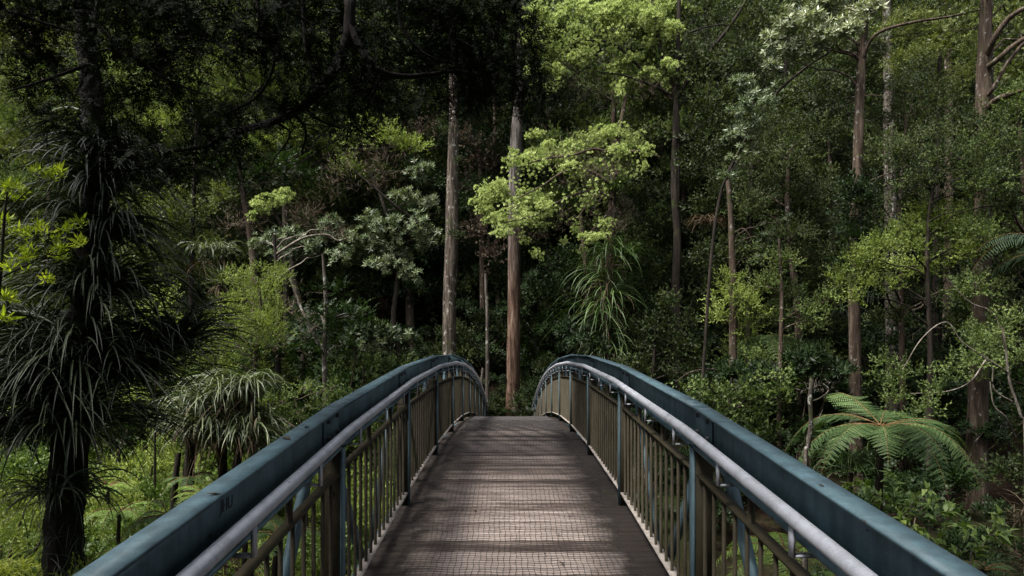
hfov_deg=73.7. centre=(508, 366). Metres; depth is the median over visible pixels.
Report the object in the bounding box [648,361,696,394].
undergrowth shrub
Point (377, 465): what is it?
bank shrub
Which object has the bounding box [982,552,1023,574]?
undergrowth shrub
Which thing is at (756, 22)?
forest tree
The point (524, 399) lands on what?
undergrowth shrub
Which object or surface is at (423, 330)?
undergrowth shrub
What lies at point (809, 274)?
forest tree
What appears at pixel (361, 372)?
undergrowth shrub
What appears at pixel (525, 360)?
undergrowth shrub
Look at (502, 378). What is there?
undergrowth shrub
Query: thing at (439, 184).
canopy tree
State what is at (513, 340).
tall tree
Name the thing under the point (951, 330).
undergrowth shrub
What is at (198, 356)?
undergrowth shrub
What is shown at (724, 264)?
undergrowth shrub
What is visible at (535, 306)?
undergrowth shrub
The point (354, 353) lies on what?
undergrowth shrub
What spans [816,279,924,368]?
undergrowth shrub
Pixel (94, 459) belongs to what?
bank shrub
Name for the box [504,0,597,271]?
canopy tree
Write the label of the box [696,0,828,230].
canopy tree
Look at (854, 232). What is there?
forest tree
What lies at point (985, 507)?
undergrowth shrub
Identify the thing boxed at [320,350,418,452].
undergrowth shrub
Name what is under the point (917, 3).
forest tree
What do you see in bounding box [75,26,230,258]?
canopy tree
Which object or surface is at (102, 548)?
ground cover
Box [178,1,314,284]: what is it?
canopy tree
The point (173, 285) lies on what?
forest tree
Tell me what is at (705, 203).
forest tree
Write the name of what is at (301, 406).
bank shrub
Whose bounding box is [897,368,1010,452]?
undergrowth shrub
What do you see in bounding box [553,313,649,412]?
undergrowth shrub
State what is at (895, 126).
canopy tree
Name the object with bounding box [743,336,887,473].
undergrowth shrub
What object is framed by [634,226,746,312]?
undergrowth shrub
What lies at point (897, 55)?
forest tree
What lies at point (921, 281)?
canopy tree
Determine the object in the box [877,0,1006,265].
canopy tree
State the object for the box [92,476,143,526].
ground fern
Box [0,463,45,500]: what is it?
bank shrub
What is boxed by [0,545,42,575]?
grass tussock
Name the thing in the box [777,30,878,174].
canopy tree
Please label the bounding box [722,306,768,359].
undergrowth shrub
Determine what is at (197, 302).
undergrowth shrub
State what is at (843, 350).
undergrowth shrub
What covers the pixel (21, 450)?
bank shrub
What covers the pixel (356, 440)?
bank shrub
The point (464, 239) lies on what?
undergrowth shrub
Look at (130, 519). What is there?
bank shrub
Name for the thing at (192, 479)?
ground fern
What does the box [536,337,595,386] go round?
undergrowth shrub
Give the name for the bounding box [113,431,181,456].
bank shrub
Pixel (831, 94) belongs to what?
canopy tree
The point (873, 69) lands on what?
canopy tree
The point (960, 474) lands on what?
undergrowth shrub
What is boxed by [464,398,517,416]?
undergrowth shrub
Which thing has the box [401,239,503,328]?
undergrowth shrub
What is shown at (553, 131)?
canopy tree
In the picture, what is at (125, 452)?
bank shrub
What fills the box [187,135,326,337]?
round leaf tree
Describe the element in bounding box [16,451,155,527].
bank shrub
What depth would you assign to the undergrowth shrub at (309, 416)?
16.93 m
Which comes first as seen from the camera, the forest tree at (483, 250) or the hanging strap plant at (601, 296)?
the hanging strap plant at (601, 296)
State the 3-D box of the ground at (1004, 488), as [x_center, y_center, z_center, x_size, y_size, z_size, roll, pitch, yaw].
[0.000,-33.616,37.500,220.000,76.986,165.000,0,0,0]
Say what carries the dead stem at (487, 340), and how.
on the ground at (1004, 488)
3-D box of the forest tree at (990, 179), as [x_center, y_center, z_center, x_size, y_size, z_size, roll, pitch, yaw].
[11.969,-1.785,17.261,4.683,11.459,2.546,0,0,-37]
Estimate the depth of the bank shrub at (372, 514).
13.72 m
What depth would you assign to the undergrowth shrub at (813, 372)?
20.62 m
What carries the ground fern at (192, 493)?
on the ground at (1004, 488)
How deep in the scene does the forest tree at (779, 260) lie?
20.50 m
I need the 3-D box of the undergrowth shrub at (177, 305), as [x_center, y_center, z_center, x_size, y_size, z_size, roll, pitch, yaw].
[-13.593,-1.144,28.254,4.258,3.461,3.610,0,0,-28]
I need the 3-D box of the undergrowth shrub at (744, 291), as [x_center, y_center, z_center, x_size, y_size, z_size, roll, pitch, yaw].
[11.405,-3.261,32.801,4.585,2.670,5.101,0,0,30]
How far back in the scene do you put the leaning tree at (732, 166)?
20.46 m
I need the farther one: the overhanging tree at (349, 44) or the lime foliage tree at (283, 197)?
the lime foliage tree at (283, 197)
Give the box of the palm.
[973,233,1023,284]
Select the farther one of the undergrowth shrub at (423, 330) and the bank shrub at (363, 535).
the undergrowth shrub at (423, 330)
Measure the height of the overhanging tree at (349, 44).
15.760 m
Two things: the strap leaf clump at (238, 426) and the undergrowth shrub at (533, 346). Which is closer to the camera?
the strap leaf clump at (238, 426)
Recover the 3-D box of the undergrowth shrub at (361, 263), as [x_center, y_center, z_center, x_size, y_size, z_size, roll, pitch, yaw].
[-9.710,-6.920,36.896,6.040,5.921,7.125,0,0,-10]
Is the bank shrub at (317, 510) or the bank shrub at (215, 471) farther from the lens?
the bank shrub at (215, 471)
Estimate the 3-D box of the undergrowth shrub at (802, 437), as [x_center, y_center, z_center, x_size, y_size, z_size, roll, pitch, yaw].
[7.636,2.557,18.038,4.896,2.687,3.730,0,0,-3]
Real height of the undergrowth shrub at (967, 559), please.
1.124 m
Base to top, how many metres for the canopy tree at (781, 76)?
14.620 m
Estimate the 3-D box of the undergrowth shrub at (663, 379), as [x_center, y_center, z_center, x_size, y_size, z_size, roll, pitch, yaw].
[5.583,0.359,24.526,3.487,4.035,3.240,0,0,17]
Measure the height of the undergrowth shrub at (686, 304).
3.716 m
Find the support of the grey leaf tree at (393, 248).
on the ground at (1004, 488)
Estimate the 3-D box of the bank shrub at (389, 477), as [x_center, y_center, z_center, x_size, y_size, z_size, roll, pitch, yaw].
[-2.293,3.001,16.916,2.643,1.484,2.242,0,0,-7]
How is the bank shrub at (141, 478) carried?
on the ground at (1004, 488)
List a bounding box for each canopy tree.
[0,0,123,319]
[0,0,156,265]
[0,1,40,227]
[0,3,15,170]
[0,19,39,93]
[0,50,126,314]
[1,12,73,187]
[29,7,182,249]
[67,47,216,307]
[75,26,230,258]
[107,0,221,234]
[144,0,336,334]
[166,0,244,75]
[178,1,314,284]
[195,0,291,197]
[248,0,343,213]
[248,0,436,310]
[256,26,421,341]
[259,1,391,240]
[306,0,437,295]
[317,0,412,186]
[331,0,508,352]
[341,26,463,263]
[391,10,539,301]
[423,0,579,348]
[427,11,506,175]
[427,33,534,211]
[496,0,569,150]
[498,1,602,280]
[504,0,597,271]
[526,0,697,328]
[548,0,613,158]
[548,39,657,256]
[569,1,695,177]
[573,0,746,305]
[592,9,666,115]
[619,0,744,227]
[621,0,770,314]
[686,7,772,149]
[689,38,833,284]
[695,0,894,368]
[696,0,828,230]
[738,0,951,331]
[740,0,813,108]
[769,0,912,262]
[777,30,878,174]
[790,0,1023,318]
[795,5,881,175]
[838,1,943,209]
[864,0,1023,321]
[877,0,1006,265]
[908,4,1023,144]
[939,2,1023,318]
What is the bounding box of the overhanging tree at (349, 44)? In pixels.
[0,0,570,204]
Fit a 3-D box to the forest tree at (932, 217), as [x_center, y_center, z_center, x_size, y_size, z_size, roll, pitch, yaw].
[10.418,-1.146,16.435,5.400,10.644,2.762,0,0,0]
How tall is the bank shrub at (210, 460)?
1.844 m
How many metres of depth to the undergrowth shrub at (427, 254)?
35.65 m
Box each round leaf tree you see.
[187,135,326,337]
[284,254,380,408]
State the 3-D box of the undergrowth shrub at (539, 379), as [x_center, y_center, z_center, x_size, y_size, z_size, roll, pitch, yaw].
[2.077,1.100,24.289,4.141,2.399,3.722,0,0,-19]
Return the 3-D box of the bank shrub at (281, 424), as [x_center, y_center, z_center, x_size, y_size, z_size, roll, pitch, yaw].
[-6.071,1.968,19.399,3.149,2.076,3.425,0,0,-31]
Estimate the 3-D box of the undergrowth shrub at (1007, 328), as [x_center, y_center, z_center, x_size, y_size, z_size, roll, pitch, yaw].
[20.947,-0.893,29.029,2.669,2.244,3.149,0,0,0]
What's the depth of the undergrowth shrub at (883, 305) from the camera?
28.21 m
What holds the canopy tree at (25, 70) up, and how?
on the ground at (1004, 488)
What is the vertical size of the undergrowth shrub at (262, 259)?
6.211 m
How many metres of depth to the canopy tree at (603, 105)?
44.44 m
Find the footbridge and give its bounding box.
[73,355,987,575]
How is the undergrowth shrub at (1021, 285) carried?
on the ground at (1004, 488)
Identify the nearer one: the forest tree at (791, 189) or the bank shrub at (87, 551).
the bank shrub at (87, 551)
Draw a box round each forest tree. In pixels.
[111,119,240,329]
[117,278,194,514]
[140,25,434,345]
[401,107,507,370]
[522,170,686,363]
[610,283,716,449]
[668,0,790,390]
[671,37,809,362]
[676,178,793,422]
[701,105,847,443]
[719,0,994,492]
[731,238,845,448]
[758,59,879,405]
[776,2,1003,340]
[814,167,972,463]
[821,49,1018,482]
[821,99,1023,532]
[832,0,963,420]
[860,278,1023,437]
[869,0,1023,374]
[920,0,1023,513]
[937,69,1023,385]
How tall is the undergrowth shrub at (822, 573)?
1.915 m
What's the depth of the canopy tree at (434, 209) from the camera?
38.44 m
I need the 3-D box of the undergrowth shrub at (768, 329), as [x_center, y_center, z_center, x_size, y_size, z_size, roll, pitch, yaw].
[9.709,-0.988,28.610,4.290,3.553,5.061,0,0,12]
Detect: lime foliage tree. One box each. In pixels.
[206,186,304,401]
[468,95,659,432]
[517,0,694,389]
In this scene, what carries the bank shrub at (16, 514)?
on the ground at (1004, 488)
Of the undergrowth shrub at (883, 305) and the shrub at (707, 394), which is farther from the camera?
the undergrowth shrub at (883, 305)
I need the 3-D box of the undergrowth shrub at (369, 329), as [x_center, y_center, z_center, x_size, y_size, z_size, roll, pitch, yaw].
[-4.377,0.379,20.900,4.978,5.152,4.625,0,0,-40]
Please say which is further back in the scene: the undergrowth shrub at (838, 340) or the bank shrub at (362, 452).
the undergrowth shrub at (838, 340)
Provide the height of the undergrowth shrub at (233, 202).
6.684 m
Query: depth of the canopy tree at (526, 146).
46.73 m
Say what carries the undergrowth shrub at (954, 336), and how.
on the ground at (1004, 488)
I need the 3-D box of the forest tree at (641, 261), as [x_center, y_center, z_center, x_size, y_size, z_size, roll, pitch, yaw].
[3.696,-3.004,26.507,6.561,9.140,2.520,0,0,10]
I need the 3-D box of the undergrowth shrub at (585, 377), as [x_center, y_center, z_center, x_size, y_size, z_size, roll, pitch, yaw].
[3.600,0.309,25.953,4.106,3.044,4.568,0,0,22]
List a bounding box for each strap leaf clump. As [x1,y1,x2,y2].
[142,364,305,509]
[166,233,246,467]
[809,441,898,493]
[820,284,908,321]
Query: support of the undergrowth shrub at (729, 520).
on the ground at (1004, 488)
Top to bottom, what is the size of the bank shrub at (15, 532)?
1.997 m
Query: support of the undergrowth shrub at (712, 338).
on the ground at (1004, 488)
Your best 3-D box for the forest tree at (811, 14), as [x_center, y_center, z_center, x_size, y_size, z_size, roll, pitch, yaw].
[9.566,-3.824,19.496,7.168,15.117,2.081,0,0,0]
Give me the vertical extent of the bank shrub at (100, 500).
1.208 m
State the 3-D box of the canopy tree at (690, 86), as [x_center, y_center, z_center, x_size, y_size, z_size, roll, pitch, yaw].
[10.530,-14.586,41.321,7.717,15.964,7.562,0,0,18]
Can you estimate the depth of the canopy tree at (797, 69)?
29.36 m
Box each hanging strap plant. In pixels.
[543,235,649,366]
[590,142,660,259]
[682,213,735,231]
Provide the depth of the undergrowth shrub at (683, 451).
16.79 m
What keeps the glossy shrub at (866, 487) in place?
on the ground at (1004, 488)
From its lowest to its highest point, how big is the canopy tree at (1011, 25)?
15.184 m
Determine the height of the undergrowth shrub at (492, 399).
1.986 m
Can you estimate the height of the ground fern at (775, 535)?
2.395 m
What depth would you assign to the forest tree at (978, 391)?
17.87 m
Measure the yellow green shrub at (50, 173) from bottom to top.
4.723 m
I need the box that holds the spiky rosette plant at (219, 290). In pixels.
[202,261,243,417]
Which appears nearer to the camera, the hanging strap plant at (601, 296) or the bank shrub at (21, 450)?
the bank shrub at (21, 450)
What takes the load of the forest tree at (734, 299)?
on the ground at (1004, 488)
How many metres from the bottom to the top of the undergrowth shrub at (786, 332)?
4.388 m
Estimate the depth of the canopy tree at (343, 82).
39.42 m
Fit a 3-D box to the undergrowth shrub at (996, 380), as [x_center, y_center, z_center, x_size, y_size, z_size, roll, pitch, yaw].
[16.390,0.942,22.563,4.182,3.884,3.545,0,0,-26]
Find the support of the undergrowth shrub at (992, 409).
on the ground at (1004, 488)
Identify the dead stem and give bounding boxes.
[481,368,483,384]
[482,270,490,415]
[796,378,839,570]
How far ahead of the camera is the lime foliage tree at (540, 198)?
23.29 m
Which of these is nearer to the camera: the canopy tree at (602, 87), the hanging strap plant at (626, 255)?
the hanging strap plant at (626, 255)
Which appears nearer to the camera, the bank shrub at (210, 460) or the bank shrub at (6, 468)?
the bank shrub at (6, 468)
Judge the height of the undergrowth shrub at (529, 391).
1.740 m
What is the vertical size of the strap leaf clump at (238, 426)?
3.683 m
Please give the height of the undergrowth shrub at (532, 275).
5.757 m
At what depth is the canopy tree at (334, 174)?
34.82 m
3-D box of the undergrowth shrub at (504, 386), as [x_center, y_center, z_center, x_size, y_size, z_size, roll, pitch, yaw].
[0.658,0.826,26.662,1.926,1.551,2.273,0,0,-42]
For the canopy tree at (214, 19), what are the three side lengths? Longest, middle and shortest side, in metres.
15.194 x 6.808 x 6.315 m
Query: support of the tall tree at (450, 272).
on the ground at (1004, 488)
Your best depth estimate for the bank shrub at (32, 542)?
11.62 m
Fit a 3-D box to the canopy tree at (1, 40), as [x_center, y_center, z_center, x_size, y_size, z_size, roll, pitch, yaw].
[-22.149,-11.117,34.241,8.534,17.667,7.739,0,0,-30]
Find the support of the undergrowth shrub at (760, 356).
on the ground at (1004, 488)
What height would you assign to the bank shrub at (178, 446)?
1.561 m
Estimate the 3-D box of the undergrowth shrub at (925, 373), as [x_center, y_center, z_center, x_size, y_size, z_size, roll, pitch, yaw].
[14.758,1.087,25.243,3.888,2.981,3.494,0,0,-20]
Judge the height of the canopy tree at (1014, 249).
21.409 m
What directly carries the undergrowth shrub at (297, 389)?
on the ground at (1004, 488)
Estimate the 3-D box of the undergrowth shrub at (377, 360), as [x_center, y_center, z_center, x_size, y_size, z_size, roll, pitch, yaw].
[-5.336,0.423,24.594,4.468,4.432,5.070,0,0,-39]
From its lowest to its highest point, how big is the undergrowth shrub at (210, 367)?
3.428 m
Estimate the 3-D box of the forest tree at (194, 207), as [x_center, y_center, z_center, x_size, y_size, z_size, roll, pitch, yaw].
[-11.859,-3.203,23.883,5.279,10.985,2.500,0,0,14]
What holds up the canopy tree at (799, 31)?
on the ground at (1004, 488)
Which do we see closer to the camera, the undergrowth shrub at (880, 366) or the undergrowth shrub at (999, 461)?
the undergrowth shrub at (999, 461)
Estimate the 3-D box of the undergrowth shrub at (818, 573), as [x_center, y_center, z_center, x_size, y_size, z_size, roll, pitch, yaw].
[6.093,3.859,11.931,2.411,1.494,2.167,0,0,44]
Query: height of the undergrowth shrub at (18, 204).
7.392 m
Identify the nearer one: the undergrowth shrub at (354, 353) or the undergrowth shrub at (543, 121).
the undergrowth shrub at (354, 353)
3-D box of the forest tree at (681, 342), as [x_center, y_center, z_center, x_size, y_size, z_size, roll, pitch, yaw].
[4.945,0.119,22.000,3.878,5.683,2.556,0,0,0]
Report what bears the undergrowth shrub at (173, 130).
on the ground at (1004, 488)
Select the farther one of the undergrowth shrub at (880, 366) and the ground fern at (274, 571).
the undergrowth shrub at (880, 366)
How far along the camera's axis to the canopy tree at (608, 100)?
44.42 m
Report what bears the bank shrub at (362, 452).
on the ground at (1004, 488)
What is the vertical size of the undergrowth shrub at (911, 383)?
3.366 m
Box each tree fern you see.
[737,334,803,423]
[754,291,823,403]
[785,393,977,511]
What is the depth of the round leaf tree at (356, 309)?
16.99 m
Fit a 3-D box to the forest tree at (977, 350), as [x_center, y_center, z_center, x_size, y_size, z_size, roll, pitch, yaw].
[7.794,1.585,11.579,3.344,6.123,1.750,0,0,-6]
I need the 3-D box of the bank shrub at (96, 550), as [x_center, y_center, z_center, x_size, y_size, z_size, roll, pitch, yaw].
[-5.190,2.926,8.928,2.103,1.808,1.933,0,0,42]
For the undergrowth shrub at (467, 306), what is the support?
on the ground at (1004, 488)
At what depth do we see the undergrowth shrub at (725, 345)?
24.15 m
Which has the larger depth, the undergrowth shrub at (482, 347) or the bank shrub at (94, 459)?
the undergrowth shrub at (482, 347)
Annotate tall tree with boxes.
[405,0,477,375]
[456,0,561,415]
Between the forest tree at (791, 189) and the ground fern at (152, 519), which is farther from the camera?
the forest tree at (791, 189)
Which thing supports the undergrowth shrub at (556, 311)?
on the ground at (1004, 488)
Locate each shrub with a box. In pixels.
[0,160,88,324]
[0,187,114,304]
[0,285,134,401]
[0,408,47,467]
[0,441,49,501]
[0,462,18,495]
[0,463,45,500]
[0,464,30,515]
[0,465,86,569]
[0,500,33,528]
[0,510,112,560]
[1,367,216,468]
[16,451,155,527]
[26,536,115,569]
[28,461,100,483]
[37,489,125,537]
[44,429,133,466]
[49,516,149,575]
[84,502,161,543]
[86,465,134,499]
[89,516,137,546]
[90,428,211,491]
[92,441,147,464]
[92,469,181,520]
[97,318,237,452]
[108,331,334,446]
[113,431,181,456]
[119,250,216,298]
[119,475,202,515]
[124,303,194,367]
[132,432,215,481]
[139,417,209,451]
[144,273,215,321]
[145,120,228,220]
[160,171,291,243]
[160,322,345,413]
[163,298,212,355]
[167,332,218,368]
[169,356,288,441]
[174,216,310,318]
[180,441,251,483]
[189,257,316,455]
[199,438,275,470]
[211,305,281,357]
[222,205,304,257]
[227,334,338,363]
[227,397,333,457]
[236,234,327,309]
[259,491,319,530]
[267,408,306,440]
[269,525,363,575]
[270,322,374,402]
[274,361,333,419]
[276,453,389,532]
[281,295,423,431]
[283,536,319,561]
[284,401,315,423]
[289,198,433,313]
[290,188,369,267]
[295,550,319,575]
[305,337,350,366]
[311,330,395,390]
[311,344,411,368]
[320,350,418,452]
[330,344,385,368]
[346,422,413,464]
[346,441,377,466]
[351,443,413,483]
[351,480,392,512]
[352,345,430,378]
[357,492,392,539]
[362,456,413,499]
[362,528,377,542]
[377,250,462,320]
[382,216,440,264]
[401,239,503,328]
[403,323,458,357]
[409,317,484,373]
[415,220,507,283]
[422,189,484,232]
[435,307,535,377]
[440,297,501,365]
[445,142,542,243]
[458,231,596,326]
[459,299,542,375]
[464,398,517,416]
[478,242,571,273]
[479,377,504,415]
[480,372,506,410]
[489,304,556,375]
[489,336,573,382]
[491,300,540,341]
[495,369,540,403]
[502,89,575,150]
[506,354,558,415]
[514,340,566,388]
[521,265,628,358]
[521,385,549,414]
[523,148,606,238]
[523,301,585,347]
[523,366,605,423]
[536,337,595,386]
[539,183,627,266]
[544,179,660,320]
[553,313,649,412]
[569,335,638,380]
[575,157,703,224]
[579,296,657,352]
[604,360,684,432]
[611,402,701,521]
[614,254,766,365]
[616,321,707,398]
[616,353,651,408]
[616,441,688,491]
[624,322,722,385]
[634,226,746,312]
[638,282,725,356]
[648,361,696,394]
[664,162,817,241]
[664,362,799,514]
[669,447,746,530]
[675,357,783,428]
[682,336,807,411]
[683,332,807,423]
[683,353,786,441]
[692,303,784,363]
[692,355,880,453]
[710,233,745,280]
[713,411,903,487]
[717,272,790,308]
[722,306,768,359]
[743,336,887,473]
[767,301,844,362]
[771,346,886,418]
[773,313,868,399]
[790,324,884,409]
[808,564,830,575]
[810,568,833,575]
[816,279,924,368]
[820,372,967,472]
[825,280,941,314]
[833,309,967,406]
[841,468,925,527]
[854,448,1001,532]
[860,291,940,358]
[869,362,954,409]
[871,343,961,412]
[883,291,1000,363]
[886,354,1023,458]
[891,402,1011,503]
[892,480,969,557]
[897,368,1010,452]
[905,310,1003,365]
[907,333,1008,389]
[945,515,1023,575]
[946,504,1022,564]
[948,339,1023,442]
[950,494,1023,575]
[954,218,1023,331]
[956,293,1023,371]
[962,547,998,575]
[976,444,1023,514]
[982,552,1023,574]
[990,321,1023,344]
[992,357,1023,414]
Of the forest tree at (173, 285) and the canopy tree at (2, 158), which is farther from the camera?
the canopy tree at (2, 158)
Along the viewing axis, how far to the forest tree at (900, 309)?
19.93 m
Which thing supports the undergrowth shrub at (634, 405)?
on the ground at (1004, 488)
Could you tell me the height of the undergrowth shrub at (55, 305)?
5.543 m
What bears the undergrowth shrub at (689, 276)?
on the ground at (1004, 488)
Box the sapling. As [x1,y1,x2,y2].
[255,371,345,525]
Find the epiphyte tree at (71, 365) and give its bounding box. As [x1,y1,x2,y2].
[0,0,274,575]
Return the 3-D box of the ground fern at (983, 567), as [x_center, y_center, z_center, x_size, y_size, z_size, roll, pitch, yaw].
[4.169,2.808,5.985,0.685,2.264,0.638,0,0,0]
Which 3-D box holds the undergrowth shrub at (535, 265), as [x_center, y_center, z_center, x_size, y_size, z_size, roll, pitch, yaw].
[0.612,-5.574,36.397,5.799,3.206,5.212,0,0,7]
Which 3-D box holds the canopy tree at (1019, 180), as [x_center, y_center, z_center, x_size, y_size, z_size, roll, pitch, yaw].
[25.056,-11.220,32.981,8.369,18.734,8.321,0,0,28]
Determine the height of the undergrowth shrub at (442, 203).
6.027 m
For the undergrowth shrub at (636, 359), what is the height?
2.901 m
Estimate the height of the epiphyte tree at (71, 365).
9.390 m
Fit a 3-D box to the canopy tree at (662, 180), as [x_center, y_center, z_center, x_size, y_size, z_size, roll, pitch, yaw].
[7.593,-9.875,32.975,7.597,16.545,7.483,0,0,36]
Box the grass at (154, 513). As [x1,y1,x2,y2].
[1,458,385,575]
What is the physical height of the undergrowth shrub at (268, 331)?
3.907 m
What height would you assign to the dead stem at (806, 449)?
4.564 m
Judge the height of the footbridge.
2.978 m
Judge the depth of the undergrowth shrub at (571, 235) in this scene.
41.17 m
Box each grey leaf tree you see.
[246,192,352,423]
[310,125,446,358]
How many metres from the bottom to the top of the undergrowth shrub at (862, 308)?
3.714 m
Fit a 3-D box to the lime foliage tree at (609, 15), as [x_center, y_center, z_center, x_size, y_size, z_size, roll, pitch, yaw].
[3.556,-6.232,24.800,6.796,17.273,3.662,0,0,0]
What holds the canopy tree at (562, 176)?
on the ground at (1004, 488)
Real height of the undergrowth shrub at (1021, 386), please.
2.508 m
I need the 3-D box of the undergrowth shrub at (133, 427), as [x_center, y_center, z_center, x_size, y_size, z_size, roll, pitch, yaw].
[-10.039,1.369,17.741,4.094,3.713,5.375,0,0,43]
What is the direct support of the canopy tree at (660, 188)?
on the ground at (1004, 488)
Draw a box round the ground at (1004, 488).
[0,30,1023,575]
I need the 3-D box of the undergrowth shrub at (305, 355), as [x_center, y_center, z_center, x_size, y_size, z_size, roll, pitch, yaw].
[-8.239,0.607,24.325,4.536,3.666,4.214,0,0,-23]
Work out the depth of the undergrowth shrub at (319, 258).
30.17 m
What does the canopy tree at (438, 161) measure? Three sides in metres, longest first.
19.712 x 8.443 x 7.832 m
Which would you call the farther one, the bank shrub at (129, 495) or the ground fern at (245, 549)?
the bank shrub at (129, 495)
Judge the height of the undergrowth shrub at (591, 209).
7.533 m
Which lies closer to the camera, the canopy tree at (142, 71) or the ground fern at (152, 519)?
the ground fern at (152, 519)
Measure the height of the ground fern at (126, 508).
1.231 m
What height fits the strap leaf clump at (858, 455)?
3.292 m
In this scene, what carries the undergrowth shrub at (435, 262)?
on the ground at (1004, 488)
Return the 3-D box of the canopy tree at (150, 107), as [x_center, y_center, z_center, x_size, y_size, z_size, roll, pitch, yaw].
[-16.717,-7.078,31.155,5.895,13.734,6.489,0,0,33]
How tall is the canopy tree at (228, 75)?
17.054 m
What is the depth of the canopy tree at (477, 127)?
40.30 m
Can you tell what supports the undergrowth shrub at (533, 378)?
on the ground at (1004, 488)
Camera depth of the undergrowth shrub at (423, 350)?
26.72 m
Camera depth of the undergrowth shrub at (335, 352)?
27.65 m
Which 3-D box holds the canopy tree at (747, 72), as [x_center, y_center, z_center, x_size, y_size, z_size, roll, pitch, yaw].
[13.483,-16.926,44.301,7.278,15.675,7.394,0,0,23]
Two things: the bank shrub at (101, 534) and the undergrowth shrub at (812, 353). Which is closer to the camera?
the bank shrub at (101, 534)
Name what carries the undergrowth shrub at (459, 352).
on the ground at (1004, 488)
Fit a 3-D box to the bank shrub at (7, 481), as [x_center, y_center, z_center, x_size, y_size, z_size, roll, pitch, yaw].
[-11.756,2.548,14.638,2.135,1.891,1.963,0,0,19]
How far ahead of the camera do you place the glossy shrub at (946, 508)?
5.35 m
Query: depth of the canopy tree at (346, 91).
37.63 m
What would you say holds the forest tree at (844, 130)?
on the ground at (1004, 488)
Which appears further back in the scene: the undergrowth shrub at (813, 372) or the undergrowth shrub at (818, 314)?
the undergrowth shrub at (818, 314)
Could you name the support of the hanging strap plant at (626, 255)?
attached to the lime foliage tree at (540, 198)
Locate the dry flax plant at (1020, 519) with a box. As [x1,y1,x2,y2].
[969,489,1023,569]
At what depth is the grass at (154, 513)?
12.02 m
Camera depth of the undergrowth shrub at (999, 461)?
15.96 m
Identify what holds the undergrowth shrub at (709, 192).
on the ground at (1004, 488)
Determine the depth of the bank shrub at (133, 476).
15.07 m
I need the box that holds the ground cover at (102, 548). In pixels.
[0,304,1023,575]
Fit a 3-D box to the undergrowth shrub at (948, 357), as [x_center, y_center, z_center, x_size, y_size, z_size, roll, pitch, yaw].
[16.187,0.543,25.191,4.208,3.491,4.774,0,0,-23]
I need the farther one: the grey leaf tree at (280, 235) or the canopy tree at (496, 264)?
the canopy tree at (496, 264)
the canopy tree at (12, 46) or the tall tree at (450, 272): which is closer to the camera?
the tall tree at (450, 272)
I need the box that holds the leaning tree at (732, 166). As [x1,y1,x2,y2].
[700,51,830,396]
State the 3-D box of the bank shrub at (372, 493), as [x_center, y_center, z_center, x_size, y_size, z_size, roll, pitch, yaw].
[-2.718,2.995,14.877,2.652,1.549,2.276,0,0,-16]
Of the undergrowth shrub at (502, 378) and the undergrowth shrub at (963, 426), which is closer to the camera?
the undergrowth shrub at (963, 426)
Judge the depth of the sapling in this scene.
12.68 m
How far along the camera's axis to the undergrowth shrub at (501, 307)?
27.76 m
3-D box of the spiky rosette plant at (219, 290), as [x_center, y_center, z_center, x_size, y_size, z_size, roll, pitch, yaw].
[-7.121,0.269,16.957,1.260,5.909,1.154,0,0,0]
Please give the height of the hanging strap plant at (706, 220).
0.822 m
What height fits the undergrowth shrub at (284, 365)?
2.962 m
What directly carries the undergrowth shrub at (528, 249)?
on the ground at (1004, 488)
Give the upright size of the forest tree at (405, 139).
15.432 m
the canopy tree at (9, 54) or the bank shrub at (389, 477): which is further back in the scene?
the canopy tree at (9, 54)
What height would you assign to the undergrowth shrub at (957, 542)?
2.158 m
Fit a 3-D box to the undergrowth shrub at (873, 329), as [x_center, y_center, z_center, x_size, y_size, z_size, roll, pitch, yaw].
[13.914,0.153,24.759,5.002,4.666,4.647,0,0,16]
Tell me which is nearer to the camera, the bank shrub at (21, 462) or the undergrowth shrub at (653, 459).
the bank shrub at (21, 462)
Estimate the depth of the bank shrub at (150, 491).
14.41 m
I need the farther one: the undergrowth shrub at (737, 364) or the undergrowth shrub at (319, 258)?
the undergrowth shrub at (319, 258)
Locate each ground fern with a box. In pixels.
[84,500,161,543]
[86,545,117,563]
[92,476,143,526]
[118,499,171,542]
[160,471,217,496]
[173,485,199,505]
[240,515,284,566]
[248,521,319,575]
[716,531,820,575]
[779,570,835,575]
[963,560,1017,575]
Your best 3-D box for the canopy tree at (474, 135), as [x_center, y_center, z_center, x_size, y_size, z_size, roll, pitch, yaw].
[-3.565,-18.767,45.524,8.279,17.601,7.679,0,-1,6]
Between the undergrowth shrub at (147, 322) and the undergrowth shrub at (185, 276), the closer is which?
the undergrowth shrub at (147, 322)
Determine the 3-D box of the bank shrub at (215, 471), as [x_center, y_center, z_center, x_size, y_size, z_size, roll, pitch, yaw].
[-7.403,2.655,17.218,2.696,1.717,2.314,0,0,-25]

